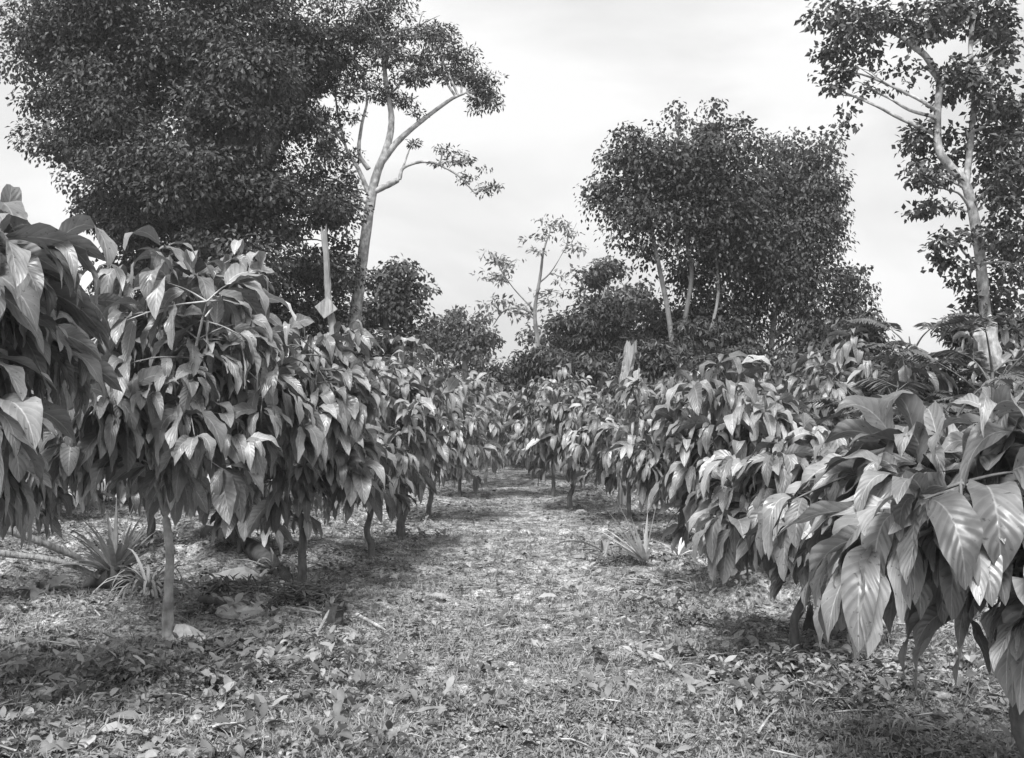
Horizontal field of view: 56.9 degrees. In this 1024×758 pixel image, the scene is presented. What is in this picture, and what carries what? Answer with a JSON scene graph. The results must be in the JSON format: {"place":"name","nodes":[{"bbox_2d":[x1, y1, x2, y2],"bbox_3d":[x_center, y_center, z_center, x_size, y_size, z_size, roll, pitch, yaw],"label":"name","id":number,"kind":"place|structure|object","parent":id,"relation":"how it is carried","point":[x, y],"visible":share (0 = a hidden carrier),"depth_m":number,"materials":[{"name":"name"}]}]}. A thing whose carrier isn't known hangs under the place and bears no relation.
{"place":"outdoors","nodes":[
{"label":"outdoors","id":0,"kind":"place"},
{"bbox_2d":[0,446,1018,757],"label":"ground","id":1,"kind":"structure","parent":0,"point":[508,514],"depth_m":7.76,"materials":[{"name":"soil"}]},
{"bbox_2d":[10,575,78,599],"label":"dry plant","id":2,"kind":"object","parent":1,"relation":"on","point":[37,588],"visible":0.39,"depth_m":8.52,"materials":[{"name":"grey plant"}]},
{"bbox_2d":[0,550,99,578],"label":"palm stalk","id":3,"kind":"object","parent":1,"relation":"on","point":[22,555],"visible":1,"depth_m":7.98,"materials":[{"name":"grey plant"}]},
{"bbox_2d":[7,525,98,568],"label":"palm stalk","id":4,"kind":"object","parent":1,"relation":"on","point":[47,544],"visible":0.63,"depth_m":8.13,"materials":[{"name":"grey plant"}]},
{"bbox_2d":[0,184,122,547],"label":"cacao tree","id":5,"kind":"object","parent":1,"relation":"on","point":[50,322],"visible":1,"depth_m":4.48,"materials":[{"name":"grey plant"}]},
{"bbox_2d":[0,474,123,546],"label":"cacao tree","id":6,"kind":"object","parent":1,"relation":"on","point":[47,517],"visible":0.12,"depth_m":8.61,"materials":[{"name":"grey plant"}]},
{"bbox_2d":[47,497,161,590],"bbox_3d":[-3.596,1.475,8.346,0.932,0.810,1.207,1,-3,-24],"label":"spiky plant","id":7,"kind":"object","parent":1,"relation":"on","point":[111,557],"visible":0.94,"depth_m":8.35,"materials":[{"name":"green plant"}]},
{"bbox_2d":[67,406,210,549],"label":"cacao tree","id":8,"kind":"object","parent":1,"relation":"on","point":[119,489],"visible":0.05,"depth_m":10.62,"materials":[{"name":"grey plant"}]},
{"bbox_2d":[88,548,219,605],"bbox_3d":[-2.974,1.841,7.976,0.992,0.743,0.916,0,-3,0],"label":"dry plant","id":9,"kind":"object","parent":1,"relation":"on","point":[150,585],"visible":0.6,"depth_m":7.93,"materials":[{"name":"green plant"}]},
{"bbox_2d":[27,225,327,639],"bbox_3d":[-2.414,0.433,6.831,2.134,2.965,2.270,-1,-3,19],"label":"cacao tree","id":10,"kind":"object","parent":1,"relation":"on","point":[156,434],"visible":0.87,"depth_m":6.45,"materials":[{"name":"grey plant"}]},
{"bbox_2d":[169,623,205,642],"bbox_3d":[-2.233,1.811,6.475,0.286,0.284,0.256,0,-3,0],"label":"stone","id":11,"kind":"object","parent":1,"relation":"on","point":[180,630],"visible":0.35,"depth_m":6.41,"materials":[{"name":"grey stone"}]},
{"bbox_2d":[0,0,379,362],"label":"broadleaf tree","id":12,"kind":"object","parent":1,"relation":"on","point":[102,73],"visible":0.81,"depth_m":18.96,"materials":[{"name":"grey plant"}]},
{"bbox_2d":[197,595,226,605],"bbox_3d":[-2.228,1.754,7.272,0.536,0.136,0.070,-2,-3,34],"label":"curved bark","id":13,"kind":"object","parent":1,"relation":"on","point":[204,599],"visible":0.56,"depth_m":7.32,"materials":[{"name":"wood"}]},
{"bbox_2d":[171,631,265,658],"bbox_3d":[-1.937,1.757,6.029,0.712,0.244,0.531,-1,-3,18],"label":"twig heap","id":14,"kind":"object","parent":1,"relation":"on","point":[218,646],"visible":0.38,"depth_m":5.99,"materials":[{"name":"grey wood"}]},
{"bbox_2d":[207,566,258,583],"bbox_3d":[-2.517,1.806,8.600,0.440,0.187,0.287,-1,-3,18],"label":"stone","id":15,"kind":"object","parent":1,"relation":"on","point":[244,570],"visible":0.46,"depth_m":8.57,"materials":[{"name":"grey stone"}]},
{"bbox_2d":[170,399,298,554],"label":"cacao tree","id":16,"kind":"object","parent":1,"relation":"on","point":[237,528],"visible":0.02,"depth_m":10.26,"materials":[{"name":"grey plant"}]},
{"bbox_2d":[194,573,279,598],"bbox_3d":[-2.298,1.732,7.806,0.729,0.288,0.624,0,-3,0],"label":"twig heap","id":17,"kind":"object","parent":1,"relation":"on","point":[227,581],"visible":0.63,"depth_m":7.73,"materials":[{"name":"grey plant"}]},
{"bbox_2d":[215,601,264,619],"bbox_3d":[-2.078,1.770,7.217,0.378,0.138,0.269,0,-3,0],"label":"stone","id":18,"kind":"object","parent":1,"relation":"on","point":[246,609],"visible":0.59,"depth_m":7.12,"materials":[{"name":"grey stone"}]},
{"bbox_2d":[200,525,293,582],"bbox_3d":[-3.016,1.939,10.728,0.235,0.312,3.693,2,-3,-30],"label":"fallen log","id":19,"kind":"object","parent":1,"relation":"on","point":[255,550],"visible":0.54,"depth_m":10.11,"materials":[{"name":"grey wood"}]},
{"bbox_2d":[237,547,307,577],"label":"grass tuft","id":20,"kind":"object","parent":1,"relation":"on","point":[275,563],"visible":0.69,"depth_m":9.51,"materials":[{"name":"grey plant"}]},
{"bbox_2d":[286,606,321,613],"bbox_3d":[-1.542,1.736,7.101,0.327,0.051,0.023,0,-3,9],"label":"stick","id":21,"kind":"object","parent":1,"relation":"on","point":[304,610],"visible":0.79,"depth_m":7.09,"materials":[{"name":"grey wood"}]},
{"bbox_2d":[211,313,398,587],"bbox_3d":[-1.999,0.714,8.714,1.880,2.776,1.990,0,-3,0],"label":"cacao tree","id":22,"kind":"object","parent":1,"relation":"on","point":[348,416],"visible":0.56,"depth_m":8.49,"materials":[{"name":"grey plant"}]},
{"bbox_2d":[260,574,358,608],"bbox_3d":[-1.616,1.759,7.529,0.770,0.352,0.680,0,-3,0],"label":"twig heap","id":23,"kind":"object","parent":1,"relation":"on","point":[302,590],"visible":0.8,"depth_m":7.46,"materials":[{"name":"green plant"}]},
{"bbox_2d":[313,610,328,640],"bbox_3d":[-1.327,1.721,6.598,0.029,0.152,0.357,0,-3,4],"label":"stick","id":24,"kind":"object","parent":1,"relation":"on","point":[322,624],"visible":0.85,"depth_m":6.58,"materials":[{"name":"grey wood"}]},
{"bbox_2d":[321,224,339,514],"bbox_3d":[-2.981,-0.126,15.524,0.360,4.900,0.135,0,-3,0],"label":"dead pole","id":25,"kind":"object","parent":1,"relation":"on","point":[327,287],"visible":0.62,"depth_m":15.55,"materials":[{"name":"grey wood"}]},
{"bbox_2d":[315,297,336,317],"bbox_3d":[-3.033,-1.167,15.434,0.375,0.364,0.022,0,-3,0],"label":"board","id":26,"kind":"object","parent":25,"relation":"attached to","point":[325,307],"visible":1,"depth_m":15.42,"materials":[{"name":"white wood"}]},
{"bbox_2d":[322,600,344,627],"bbox_3d":[-1.302,1.722,6.877,0.158,0.226,0.173,2,-3,-32],"label":"hollow stump","id":27,"kind":"object","parent":1,"relation":"on","point":[336,612],"visible":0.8,"depth_m":6.82,"materials":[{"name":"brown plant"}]},
{"bbox_2d":[291,334,390,375],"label":"shrub","id":28,"kind":"object","parent":1,"relation":"on","point":[361,353],"visible":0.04,"depth_m":19.20,"materials":[{"name":"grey plant"}]},
{"bbox_2d":[355,612,386,630],"bbox_3d":[-1.036,1.786,6.947,0.030,0.032,0.625,2,-3,-29],"label":"stick","id":29,"kind":"object","parent":1,"relation":"on","point":[362,617],"visible":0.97,"depth_m":6.96,"materials":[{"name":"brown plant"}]},
{"bbox_2d":[306,330,451,559],"bbox_3d":[-1.534,0.762,10.444,1.741,2.601,1.609,0,-3,0],"label":"cacao tree","id":30,"kind":"object","parent":1,"relation":"on","point":[399,400],"visible":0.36,"depth_m":10.35,"materials":[{"name":"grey plant"}]},
{"bbox_2d":[323,252,445,365],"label":"broadleaf tree","id":31,"kind":"object","parent":1,"relation":"on","point":[394,306],"visible":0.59,"depth_m":26.97,"materials":[{"name":"grey plant"}]},
{"bbox_2d":[265,0,508,346],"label":"shade tree","id":32,"kind":"object","parent":1,"relation":"on","point":[379,19],"visible":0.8,"depth_m":21.20,"materials":[{"name":"grey plant"}]},
{"bbox_2d":[364,334,466,539],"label":"cacao tree","id":33,"kind":"object","parent":1,"relation":"on","point":[447,455],"visible":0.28,"depth_m":11.72,"materials":[{"name":"grey plant"}]},
{"bbox_2d":[417,359,455,383],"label":"shrub","id":34,"kind":"object","parent":1,"relation":"on","point":[441,372],"visible":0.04,"depth_m":23.52,"materials":[{"name":"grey plant"}]},
{"bbox_2d":[388,344,504,519],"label":"cacao tree","id":35,"kind":"object","parent":1,"relation":"on","point":[470,445],"visible":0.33,"depth_m":15.27,"materials":[{"name":"grey plant"}]},
{"bbox_2d":[416,305,505,379],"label":"broadleaf tree","id":36,"kind":"object","parent":1,"relation":"on","point":[467,347],"visible":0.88,"depth_m":39.99,"materials":[{"name":"grey plant"}]},
{"bbox_2d":[446,375,483,411],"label":"cacao tree","id":37,"kind":"object","parent":1,"relation":"on","point":[466,381],"depth_m":28.72,"materials":[{"name":"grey plant"}]},
{"bbox_2d":[433,369,510,497],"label":"cacao tree","id":38,"kind":"object","parent":1,"relation":"on","point":[494,425],"visible":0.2,"depth_m":18.93,"materials":[{"name":"grey plant"}]},
{"bbox_2d":[463,374,523,487],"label":"cacao tree","id":39,"kind":"object","parent":1,"relation":"on","point":[488,385],"visible":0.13,"depth_m":22.86,"materials":[{"name":"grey plant"}]},
{"bbox_2d":[466,355,535,466],"bbox_3d":[-0.075,1.071,28.991,2.864,3.583,2.316,0,-3,0],"label":"shrub","id":40,"kind":"object","parent":1,"relation":"on","point":[497,373],"visible":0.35,"depth_m":28.59,"materials":[{"name":"grey plant"}]},
{"bbox_2d":[0,494,1002,757],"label":"soil clods","id":41,"kind":"object","parent":1,"relation":"on","point":[40,692],"visible":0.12,"depth_m":6.02,"materials":[{"name":"soil"}]},
{"bbox_2d":[0,480,1015,757],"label":"herbs","id":42,"kind":"object","parent":1,"relation":"on","point":[142,666],"visible":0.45,"depth_m":5.29,"materials":[{"name":"grey plant"}]},
{"bbox_2d":[0,500,1015,757],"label":"twig litter","id":43,"kind":"object","parent":1,"relation":"on","point":[6,704],"visible":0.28,"depth_m":5.30,"materials":[{"name":"grey plant"}]},
{"bbox_2d":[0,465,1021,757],"bbox_3d":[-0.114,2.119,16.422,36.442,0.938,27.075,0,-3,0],"label":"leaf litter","id":44,"kind":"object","parent":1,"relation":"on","point":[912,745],"visible":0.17,"depth_m":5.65,"materials":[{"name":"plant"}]},
{"bbox_2d":[0,464,1021,757],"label":"ground weeds","id":45,"kind":"object","parent":1,"relation":"on","point":[462,716],"visible":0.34,"depth_m":5.00,"materials":[{"name":"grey plant"}]},
{"bbox_2d":[501,351,522,370],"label":"distant tree","id":46,"kind":"object","parent":1,"relation":"on","point":[514,355],"visible":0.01,"depth_m":60.90,"materials":[{"name":"grey plant"}]},
{"bbox_2d":[500,387,557,467],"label":"cacao tree","id":47,"kind":"object","parent":1,"relation":"on","point":[506,407],"visible":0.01,"depth_m":28.79,"materials":[{"name":"grey plant"}]},
{"bbox_2d":[500,389,561,477],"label":"cacao tree","id":48,"kind":"object","parent":1,"relation":"on","point":[533,471],"visible":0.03,"depth_m":25.45,"materials":[{"name":"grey plant"}]},
{"bbox_2d":[469,214,606,459],"bbox_3d":[0.812,-1.231,30.119,4.423,8.128,1.345,0,-3,0],"label":"shade tree","id":49,"kind":"object","parent":1,"relation":"on","point":[503,264],"visible":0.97,"depth_m":30.14,"materials":[{"name":"grey plant"}]},
{"bbox_2d":[504,341,574,480],"bbox_3d":[0.946,0.910,25.143,2.362,3.834,2.292,0,-3,0],"label":"shrub","id":50,"kind":"object","parent":1,"relation":"on","point":[530,369],"visible":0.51,"depth_m":24.82,"materials":[{"name":"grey plant"}]},
{"bbox_2d":[497,369,594,495],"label":"cacao tree","id":51,"kind":"object","parent":1,"relation":"on","point":[530,465],"visible":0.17,"depth_m":19.12,"materials":[{"name":"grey plant"}]},
{"bbox_2d":[502,363,627,509],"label":"cacao tree","id":52,"kind":"object","parent":1,"relation":"on","point":[561,413],"visible":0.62,"depth_m":16.29,"materials":[{"name":"grey plant"}]},
{"bbox_2d":[533,345,631,484],"bbox_3d":[1.873,0.969,23.100,2.176,3.559,2.518,-1,-3,24],"label":"shrub","id":53,"kind":"object","parent":1,"relation":"on","point":[587,366],"visible":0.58,"depth_m":22.55,"materials":[{"name":"grey plant"}]},
{"bbox_2d":[544,534,620,556],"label":"arching plant","id":54,"kind":"object","parent":1,"relation":"on","point":[604,545],"visible":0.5,"depth_m":10.78,"materials":[{"name":"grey plant"}]},
{"bbox_2d":[514,255,662,402],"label":"broadleaf tree","id":55,"kind":"object","parent":1,"relation":"on","point":[595,277],"visible":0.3,"depth_m":34.08,"materials":[{"name":"grey plant"}]},
{"bbox_2d":[541,293,636,388],"bbox_3d":[2.424,0.228,27.271,3.297,5.429,2.657,0,-3,0],"label":"shrub","id":56,"kind":"object","parent":1,"relation":"on","point":[597,331],"visible":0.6,"depth_m":26.80,"materials":[{"name":"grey plant"}]},
{"bbox_2d":[589,388,636,415],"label":"cacao tree","id":57,"kind":"object","parent":1,"relation":"on","point":[611,398],"depth_m":28.45,"materials":[{"name":"grey plant"}]},
{"bbox_2d":[560,371,680,521],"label":"cacao tree","id":58,"kind":"object","parent":1,"relation":"on","point":[598,462],"visible":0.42,"depth_m":14.39,"materials":[{"name":"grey plant"}]},
{"bbox_2d":[617,339,636,506],"bbox_3d":[2.071,0.820,16.983,0.384,3.072,0.215,0,-3,0],"label":"broken stump","id":59,"kind":"object","parent":1,"relation":"on","point":[629,356],"visible":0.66,"depth_m":16.94,"materials":[{"name":"grey wood"}]},
{"bbox_2d":[599,505,655,561],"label":"fan plant","id":60,"kind":"object","parent":1,"relation":"on","point":[640,551],"visible":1,"depth_m":9.76,"materials":[{"name":"grey plant"}]},
{"bbox_2d":[589,548,676,568],"bbox_3d":[1.268,1.945,10.107,0.950,0.267,0.830,0,-3,0],"label":"twig heap","id":61,"kind":"object","parent":1,"relation":"on","point":[616,558],"visible":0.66,"depth_m":10.04,"materials":[{"name":"grey plant"}]},
{"bbox_2d":[640,377,659,384],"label":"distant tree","id":62,"kind":"object","parent":1,"relation":"on","point":[651,382],"visible":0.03,"depth_m":57.12,"materials":[{"name":"grey plant"}]},
{"bbox_2d":[607,334,694,394],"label":"shrub","id":63,"kind":"object","parent":1,"relation":"on","point":[655,359],"visible":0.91,"depth_m":21.44,"materials":[{"name":"grey plant"}]},
{"bbox_2d":[614,301,693,379],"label":"shrub","id":64,"kind":"object","parent":1,"relation":"on","point":[644,331],"visible":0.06,"depth_m":25.95,"materials":[{"name":"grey plant"}]},
{"bbox_2d":[594,360,738,541],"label":"cacao tree","id":65,"kind":"object","parent":1,"relation":"on","point":[650,466],"visible":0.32,"depth_m":11.44,"materials":[{"name":"grey plant"}]},
{"bbox_2d":[657,537,692,555],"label":"grass tuft","id":66,"kind":"object","parent":1,"relation":"on","point":[681,550],"visible":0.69,"depth_m":10.23,"materials":[{"name":"grey plant"}]},
{"bbox_2d":[573,97,800,396],"bbox_3d":[4.670,-2.093,24.502,4.912,10.214,5.289,-2,-4,39],"label":"broadleaf tree","id":67,"kind":"object","parent":1,"relation":"on","point":[673,180],"visible":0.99,"depth_m":24.04,"materials":[{"name":"grey plant"}]},
{"bbox_2d":[657,363,752,421],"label":"cacao tree","id":68,"kind":"object","parent":1,"relation":"on","point":[714,374],"depth_m":19.19,"materials":[{"name":"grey plant"}]},
{"bbox_2d":[667,339,772,382],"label":"shrub","id":69,"kind":"object","parent":1,"relation":"on","point":[697,361],"visible":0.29,"depth_m":21.02,"materials":[{"name":"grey plant"}]},
{"bbox_2d":[666,310,775,369],"bbox_3d":[5.290,0.598,24.148,2.974,4.692,2.756,0,-3,0],"label":"shrub","id":70,"kind":"object","parent":1,"relation":"on","point":[707,335],"visible":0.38,"depth_m":23.51,"materials":[{"name":"grey plant"}]},
{"bbox_2d":[647,351,816,583],"bbox_3d":[2.008,0.786,8.160,1.655,2.086,1.789,0,-3,0],"label":"cacao tree","id":71,"kind":"object","parent":1,"relation":"on","point":[680,430],"visible":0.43,"depth_m":7.98,"materials":[{"name":"grey plant"}]},
{"bbox_2d":[759,369,770,395],"bbox_3d":[4.544,1.065,16.967,0.239,2.522,0.140,0,-3,0],"label":"broken stump","id":72,"kind":"object","parent":1,"relation":"on","point":[768,375],"visible":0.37,"depth_m":16.97,"materials":[{"name":"grey wood"}]},
{"bbox_2d":[647,124,886,386],"bbox_3d":[6.985,-1.961,25.969,6.684,9.692,4.185,0,-3,0],"label":"broadleaf tree","id":73,"kind":"object","parent":1,"relation":"on","point":[809,194],"visible":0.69,"depth_m":25.21,"materials":[{"name":"grey plant"}]},
{"bbox_2d":[738,373,799,404],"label":"cacao tree","id":74,"kind":"object","parent":1,"relation":"on","point":[778,379],"depth_m":15.54,"materials":[{"name":"grey plant"}]},
{"bbox_2d":[740,346,828,392],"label":"shrub","id":75,"kind":"object","parent":1,"relation":"on","point":[784,365],"visible":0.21,"depth_m":17.46,"materials":[{"name":"grey plant"}]},
{"bbox_2d":[687,411,896,655],"bbox_3d":[1.822,1.001,5.843,1.504,1.605,1.470,0,-3,0],"label":"cacao tree","id":76,"kind":"object","parent":1,"relation":"on","point":[723,540],"visible":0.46,"depth_m":5.63,"materials":[{"name":"grey plant"}]},
{"bbox_2d":[803,603,814,630],"bbox_3d":[2.057,1.687,6.534,0.132,0.283,0.141,-2,-3,33],"label":"pointed stump","id":77,"kind":"object","parent":1,"relation":"on","point":[808,623],"visible":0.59,"depth_m":6.50,"materials":[{"name":"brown wood"}]},
{"bbox_2d":[773,316,884,359],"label":"shrub","id":78,"kind":"object","parent":1,"relation":"on","point":[816,333],"visible":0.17,"depth_m":22.20,"materials":[{"name":"grey plant"}]},
{"bbox_2d":[758,375,923,396],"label":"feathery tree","id":79,"kind":"object","parent":1,"relation":"on","point":[865,393],"visible":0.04,"depth_m":13.65,"materials":[{"name":"grey plant"}]},
{"bbox_2d":[795,346,891,395],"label":"shrub","id":80,"kind":"object","parent":1,"relation":"on","point":[880,373],"visible":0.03,"depth_m":14.76,"materials":[{"name":"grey plant"}]},
{"bbox_2d":[802,621,884,635],"bbox_3d":[2.275,1.758,6.519,0.618,0.259,0.548,-1,-3,12],"label":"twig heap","id":81,"kind":"object","parent":1,"relation":"on","point":[845,629],"visible":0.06,"depth_m":6.47,"materials":[{"name":"grey plant"}]},
{"bbox_2d":[758,327,957,447],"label":"cacao tree","id":82,"kind":"object","parent":1,"relation":"on","point":[838,366],"visible":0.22,"depth_m":12.19,"materials":[{"name":"grey plant"}]},
{"bbox_2d":[807,306,912,356],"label":"shrub","id":83,"kind":"object","parent":1,"relation":"on","point":[876,337],"visible":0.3,"depth_m":16.91,"materials":[{"name":"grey plant"}]},
{"bbox_2d":[755,385,1023,757],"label":"cacao tree","id":84,"kind":"object","parent":1,"relation":"on","point":[916,523],"visible":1,"depth_m":3.18,"materials":[{"name":"grey plant"}]},
{"bbox_2d":[799,378,989,443],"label":"feathery tree","id":85,"kind":"object","parent":1,"relation":"on","point":[836,420],"visible":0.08,"depth_m":10.58,"materials":[{"name":"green plant"}]},
{"bbox_2d":[828,313,986,430],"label":"feathery tree","id":86,"kind":"object","parent":1,"relation":"on","point":[873,323],"visible":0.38,"depth_m":12.28,"materials":[{"name":"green plant"}]},
{"bbox_2d":[855,342,960,378],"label":"shrub","id":87,"kind":"object","parent":1,"relation":"on","point":[925,368],"visible":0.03,"depth_m":14.80,"materials":[{"name":"grey plant"}]},
{"bbox_2d":[794,0,1023,318],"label":"shade tree","id":88,"kind":"object","parent":1,"relation":"on","point":[973,78],"visible":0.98,"depth_m":18.12,"materials":[{"name":"grey plant"}]},
{"bbox_2d":[870,365,981,429],"bbox_3d":[5.873,1.021,13.251,1.805,2.532,1.722,2,-3,-34],"label":"shrub","id":89,"kind":"object","parent":1,"relation":"on","point":[964,385],"visible":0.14,"depth_m":12.72,"materials":[{"name":"grey plant"}]},
{"bbox_2d":[844,372,1023,432],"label":"feathery tree","id":90,"kind":"object","parent":1,"relation":"on","point":[1007,379],"visible":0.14,"depth_m":9.39,"materials":[{"name":"grey plant"}]},
{"bbox_2d":[893,316,1023,413],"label":"feathery tree","id":91,"kind":"object","parent":1,"relation":"on","point":[920,356],"visible":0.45,"depth_m":11.64,"materials":[{"name":"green plant"}]},
{"bbox_2d":[916,328,1023,404],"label":"cacao tree","id":92,"kind":"object","parent":1,"relation":"on","point":[1006,342],"visible":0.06,"depth_m":13.40,"materials":[{"name":"grey plant"}]},
{"bbox_2d":[930,305,1023,381],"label":"shrub","id":93,"kind":"object","parent":1,"relation":"on","point":[1013,327],"visible":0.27,"depth_m":14.16,"materials":[{"name":"grey plant"}]},
{"bbox_2d":[972,312,1010,398],"bbox_3d":[6.399,0.638,12.574,0.514,3.071,0.376,0,-3,0],"label":"rotten trunk","id":94,"kind":"object","parent":1,"relation":"on","point":[980,340],"visible":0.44,"depth_m":12.51,"materials":[{"name":"grey wood"}]},
{"bbox_2d":[961,302,1023,395],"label":"shrub","id":95,"kind":"object","parent":1,"relation":"on","point":[978,378],"visible":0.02,"depth_m":15.21,"materials":[{"name":"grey plant"}]},
{"bbox_2d":[0,0,1023,380],"label":"sky","id":96,"kind":"structure","parent":0,"point":[576,70],"materials":[{"name":"white"}]}
]}

